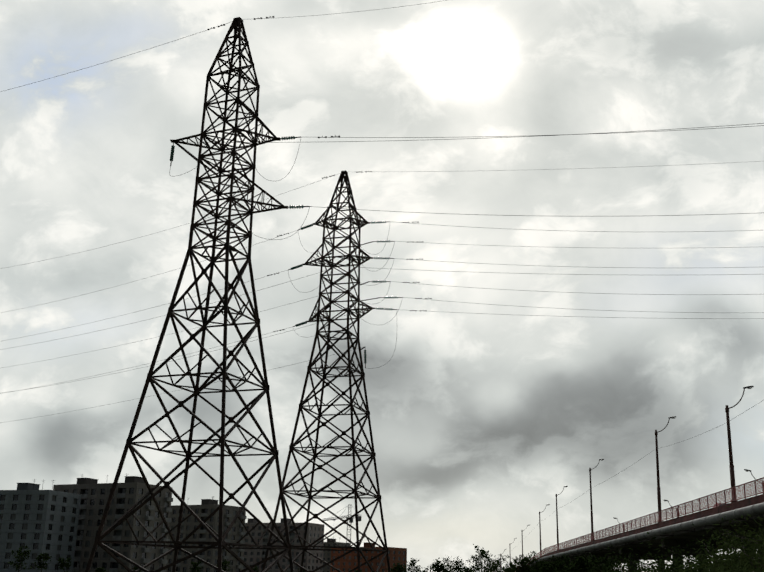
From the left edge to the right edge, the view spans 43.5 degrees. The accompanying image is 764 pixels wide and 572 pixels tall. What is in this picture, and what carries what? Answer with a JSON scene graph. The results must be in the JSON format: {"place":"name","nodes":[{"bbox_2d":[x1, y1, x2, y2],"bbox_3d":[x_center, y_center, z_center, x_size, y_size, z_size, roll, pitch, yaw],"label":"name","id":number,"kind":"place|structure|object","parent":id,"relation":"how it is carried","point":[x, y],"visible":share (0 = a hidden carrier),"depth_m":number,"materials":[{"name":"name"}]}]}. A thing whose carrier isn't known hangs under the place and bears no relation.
{"place":"outdoors","nodes":[
{"label":"outdoors","id":0,"kind":"place"},
{"bbox_2d":[0,0,763,571],"label":"sky","id":1,"kind":"structure","parent":0,"point":[479,421],"materials":[{"name":"grey"}]},
{"label":"ground","id":2,"kind":"structure","parent":0,"visible":0},
{"bbox_2d":[8,545,31,571],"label":"yard tree","id":3,"kind":"object","parent":2,"relation":"on","point":[19,554],"visible":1,"depth_m":162.49,"materials":[{"name":"green plant"}]},
{"bbox_2d":[0,479,80,571],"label":"apartment block","id":4,"kind":"structure","parent":2,"relation":"on","point":[35,519],"depth_m":232.73,"materials":[{"name":"concrete"}]},
{"bbox_2d":[30,553,51,571],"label":"yard tree","id":5,"kind":"object","parent":2,"relation":"on","point":[44,558],"visible":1,"depth_m":172.64,"materials":[{"name":"green plant"}]},
{"bbox_2d":[58,556,71,571],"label":"yard tree","id":6,"kind":"object","parent":2,"relation":"on","point":[63,563],"visible":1,"depth_m":182.78,"materials":[{"name":"green plant"}]},
{"bbox_2d":[95,567,105,571],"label":"yard tree","id":7,"kind":"object","parent":2,"relation":"on","point":[100,569],"visible":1,"depth_m":188.92,"materials":[{"name":"green plant"}]},
{"bbox_2d":[53,475,172,571],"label":"apartment block","id":8,"kind":"structure","parent":2,"relation":"on","point":[130,492],"depth_m":245.30,"materials":[{"name":"grey concrete"}]},
{"bbox_2d":[85,17,293,571],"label":"pylon","id":9,"kind":"object","parent":2,"relation":"on","point":[237,24],"visible":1,"depth_m":54.31,"materials":[{"name":"metal"}]},
{"bbox_2d":[0,0,763,422],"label":"conductors","id":10,"kind":"object","parent":9,"relation":"attached to","point":[420,242],"visible":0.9,"depth_m":76.39,"materials":[{"name":"grey metal"}]},
{"bbox_2d":[189,561,202,571],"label":"yard tree","id":11,"kind":"object","parent":2,"relation":"on","point":[194,568],"visible":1,"depth_m":216.59,"materials":[{"name":"green plant"}]},
{"bbox_2d":[165,496,246,571],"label":"apartment block","id":12,"kind":"structure","parent":2,"relation":"on","point":[205,509],"depth_m":309.39,"materials":[{"name":"grey concrete"}]},
{"bbox_2d":[217,559,231,570],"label":"yard tree","id":13,"kind":"object","parent":2,"relation":"on","point":[225,564],"visible":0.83,"depth_m":237.09,"materials":[{"name":"green plant"}]},
{"bbox_2d":[242,518,323,571],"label":"apartment block","id":14,"kind":"structure","parent":2,"relation":"on","point":[315,531],"depth_m":421.18,"materials":[{"name":"paint"}]},
{"bbox_2d":[261,170,390,571],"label":"pylon","id":15,"kind":"object","parent":2,"relation":"on","point":[303,547],"visible":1,"depth_m":76.44,"materials":[{"name":"metal"}]},
{"bbox_2d":[170,16,431,367],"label":"line fittings","id":16,"kind":"object","parent":15,"relation":"attached to","point":[341,207],"visible":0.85,"depth_m":78.18,"materials":[{"name":"metal"}]},
{"bbox_2d":[170,136,397,363],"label":"insulator strings","id":17,"kind":"object","parent":16,"relation":"on","point":[302,228],"visible":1,"depth_m":78.01,"materials":[{"name":"black glass"}]},
{"bbox_2d":[323,537,349,571],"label":"building","id":18,"kind":"structure","parent":2,"relation":"on","point":[327,558],"depth_m":547.03,"materials":[{"name":"grey concrete"}]},
{"bbox_2d":[323,504,360,545],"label":"tower crane","id":19,"kind":"object","parent":2,"relation":"on","point":[351,519],"visible":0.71,"depth_m":506.51,"materials":[{"name":"grey paint"}]},
{"bbox_2d":[330,541,406,571],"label":"building","id":20,"kind":"structure","parent":2,"relation":"on","point":[347,563],"depth_m":441.73,"materials":[{"name":"red brick"}]},
{"bbox_2d":[391,563,404,571],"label":"tree","id":21,"kind":"object","parent":2,"relation":"on","point":[399,566],"visible":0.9,"depth_m":219.99,"materials":[{"name":"green plant"}]},
{"bbox_2d":[398,558,422,571],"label":"tree","id":22,"kind":"object","parent":2,"relation":"on","point":[412,566],"visible":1,"depth_m":201.12,"materials":[{"name":"green plant"}]},
{"bbox_2d":[427,558,446,571],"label":"tree","id":23,"kind":"object","parent":2,"relation":"on","point":[436,566],"visible":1,"depth_m":176.97,"materials":[{"name":"green plant"}]},
{"bbox_2d":[437,556,453,571],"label":"tree","id":24,"kind":"object","parent":2,"relation":"on","point":[448,565],"visible":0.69,"depth_m":229.54,"materials":[{"name":"green plant"}]},
{"bbox_2d":[450,556,465,571],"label":"tree","id":25,"kind":"object","parent":2,"relation":"on","point":[457,568],"visible":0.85,"depth_m":191.15,"materials":[{"name":"green plant"}]},
{"bbox_2d":[459,565,476,571],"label":"tree","id":26,"kind":"object","parent":2,"relation":"on","point":[468,569],"visible":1,"depth_m":133.73,"materials":[{"name":"green plant"}]},
{"bbox_2d":[466,544,492,571],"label":"tree","id":27,"kind":"object","parent":2,"relation":"on","point":[478,558],"visible":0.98,"depth_m":162.38,"materials":[{"name":"green plant"}]},
{"bbox_2d":[482,557,501,571],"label":"tree","id":28,"kind":"object","parent":2,"relation":"on","point":[491,568],"visible":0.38,"depth_m":218.58,"materials":[{"name":"green plant"}]},
{"bbox_2d":[489,554,510,571],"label":"tree","id":29,"kind":"object","parent":2,"relation":"on","point":[497,563],"visible":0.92,"depth_m":180.89,"materials":[{"name":"green plant"}]},
{"bbox_2d":[504,566,517,571],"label":"tree","id":30,"kind":"object","parent":2,"relation":"on","point":[511,569],"visible":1,"depth_m":123.42,"materials":[{"name":"green plant"}]},
{"bbox_2d":[509,554,531,571],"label":"tree","id":31,"kind":"object","parent":2,"relation":"on","point":[523,567],"visible":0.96,"depth_m":151.74,"materials":[{"name":"green plant"}]},
{"bbox_2d":[514,551,540,571],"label":"tree","id":32,"kind":"object","parent":2,"relation":"on","point":[531,563],"visible":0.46,"depth_m":166.06,"materials":[{"name":"green plant"}]},
{"bbox_2d":[532,559,551,571],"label":"tree","id":33,"kind":"object","parent":2,"relation":"on","point":[535,568],"visible":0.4,"depth_m":141.75,"materials":[{"name":"green plant"}]},
{"bbox_2d":[550,554,571,570],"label":"tree","id":34,"kind":"object","parent":2,"relation":"on","point":[559,560],"visible":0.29,"depth_m":141.84,"materials":[{"name":"green plant"}]},
{"bbox_2d":[574,551,626,571],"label":"tree","id":35,"kind":"object","parent":2,"relation":"on","point":[603,563],"visible":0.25,"depth_m":103.37,"materials":[{"name":"green plant"}]},
{"bbox_2d":[594,555,622,571],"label":"tree","id":36,"kind":"object","parent":2,"relation":"on","point":[605,561],"visible":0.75,"depth_m":93.45,"materials":[{"name":"green plant"}]},
{"bbox_2d":[585,547,645,571],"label":"tree","id":37,"kind":"object","parent":2,"relation":"on","point":[612,562],"visible":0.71,"depth_m":88.41,"materials":[{"name":"green plant"}]},
{"bbox_2d":[593,546,665,571],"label":"tree","id":38,"kind":"object","parent":2,"relation":"on","point":[628,564],"visible":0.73,"depth_m":77.84,"materials":[{"name":"green plant"}]},
{"bbox_2d":[608,543,688,571],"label":"tree","id":39,"kind":"object","parent":2,"relation":"on","point":[617,569],"visible":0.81,"depth_m":64.92,"materials":[{"name":"green plant"}]},
{"bbox_2d":[537,494,763,571],"bbox_3d":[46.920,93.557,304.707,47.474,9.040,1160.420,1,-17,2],"label":"overpass deck","id":40,"kind":"structure","parent":2,"relation":"on","point":[681,538],"depth_m":100.98,"materials":[{"name":"concrete"}]},
{"bbox_2d":[539,504,549,550],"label":"street lamp","id":41,"kind":"object","parent":40,"relation":"on","point":[540,527],"visible":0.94,"depth_m":210.25,"materials":[{"name":"metal"}]},
{"bbox_2d":[555,486,567,549],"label":"street lamp","id":42,"kind":"object","parent":40,"relation":"on","point":[557,518],"visible":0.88,"depth_m":181.01,"materials":[{"name":"metal"}]},
{"bbox_2d":[507,400,762,554],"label":"overhead cable","id":43,"kind":"object","parent":42,"relation":"attached to","point":[661,447],"visible":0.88,"depth_m":91.16,"materials":[{"name":"grey metal"}]},
{"bbox_2d":[589,459,603,540],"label":"street lamp","id":44,"kind":"object","parent":40,"relation":"on","point":[590,469],"visible":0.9,"depth_m":141.95,"materials":[{"name":"metal"}]},
{"bbox_2d":[515,477,763,571],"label":"bridge railing","id":45,"kind":"object","parent":40,"relation":"on","point":[699,506],"visible":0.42,"depth_m":90.06,"materials":[{"name":"grey metal"}]},
{"bbox_2d":[530,502,763,567],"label":"girder","id":46,"kind":"object","parent":40,"relation":"on","point":[751,510],"visible":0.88,"depth_m":86.84,"materials":[{"name":"metal"}]},
{"bbox_2d":[655,416,675,522],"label":"street lamp","id":47,"kind":"object","parent":40,"relation":"on","point":[658,477],"visible":0.94,"depth_m":99.64,"materials":[{"name":"metal"}]},
{"bbox_2d":[725,386,753,502],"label":"street lamp","id":48,"kind":"object","parent":40,"relation":"on","point":[732,474],"visible":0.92,"depth_m":75.22,"materials":[{"name":"metal"}]},
{"bbox_2d":[631,548,689,571],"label":"tree","id":49,"kind":"object","parent":2,"relation":"on","point":[658,562],"visible":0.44,"depth_m":67.90,"materials":[{"name":"green plant"}]},
{"bbox_2d":[616,535,729,571],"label":"tree","id":50,"kind":"object","parent":2,"relation":"on","point":[643,557],"visible":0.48,"depth_m":52.18,"materials":[{"name":"green plant"}]},
{"bbox_2d":[641,545,720,571],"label":"tree","id":51,"kind":"object","parent":2,"relation":"on","point":[674,560],"visible":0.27,"depth_m":60.14,"materials":[{"name":"green plant"}]},
{"bbox_2d":[640,522,753,571],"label":"tree","id":52,"kind":"object","parent":2,"relation":"on","point":[674,554],"visible":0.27,"depth_m":47.73,"materials":[{"name":"green plant"}]},
{"bbox_2d":[677,524,747,571],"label":"tree","id":53,"kind":"object","parent":2,"relation":"on","point":[704,553],"visible":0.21,"depth_m":55.69,"materials":[{"name":"green plant"}]},
{"bbox_2d":[679,529,761,571],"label":"tree","id":54,"kind":"object","parent":2,"relation":"on","point":[706,561],"visible":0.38,"depth_m":32.77,"materials":[{"name":"green plant"}]},
{"bbox_2d":[679,518,763,571],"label":"tree","id":55,"kind":"object","parent":2,"relation":"on","point":[727,562],"visible":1,"depth_m":17.90,"materials":[{"name":"green plant"}]},
{"bbox_2d":[687,516,763,571],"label":"tree","id":56,"kind":"object","parent":2,"relation":"on","point":[737,545],"visible":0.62,"depth_m":27.15,"materials":[{"name":"green plant"}]},
{"bbox_2d":[688,537,762,571],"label":"tree","id":57,"kind":"object","parent":2,"relation":"on","point":[721,561],"visible":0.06,"depth_m":42.75,"materials":[{"name":"green plant"}]},
{"bbox_2d":[689,506,763,571],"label":"tree","id":58,"kind":"object","parent":2,"relation":"on","point":[741,549],"visible":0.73,"depth_m":23.47,"materials":[{"name":"green plant"}]},
{"bbox_2d":[693,521,763,571],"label":"tree","id":59,"kind":"object","parent":2,"relation":"on","point":[731,560],"visible":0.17,"depth_m":38.06,"materials":[{"name":"green plant"}]},
{"bbox_2d":[698,528,762,571],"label":"tree","id":60,"kind":"object","parent":2,"relation":"on","point":[700,570],"visible":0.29,"depth_m":40.28,"materials":[{"name":"green plant"}]},
{"bbox_2d":[711,524,763,571],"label":"tree","id":61,"kind":"object","parent":2,"relation":"on","point":[761,538],"visible":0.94,"depth_m":19.57,"materials":[{"name":"green plant"}]}
]}

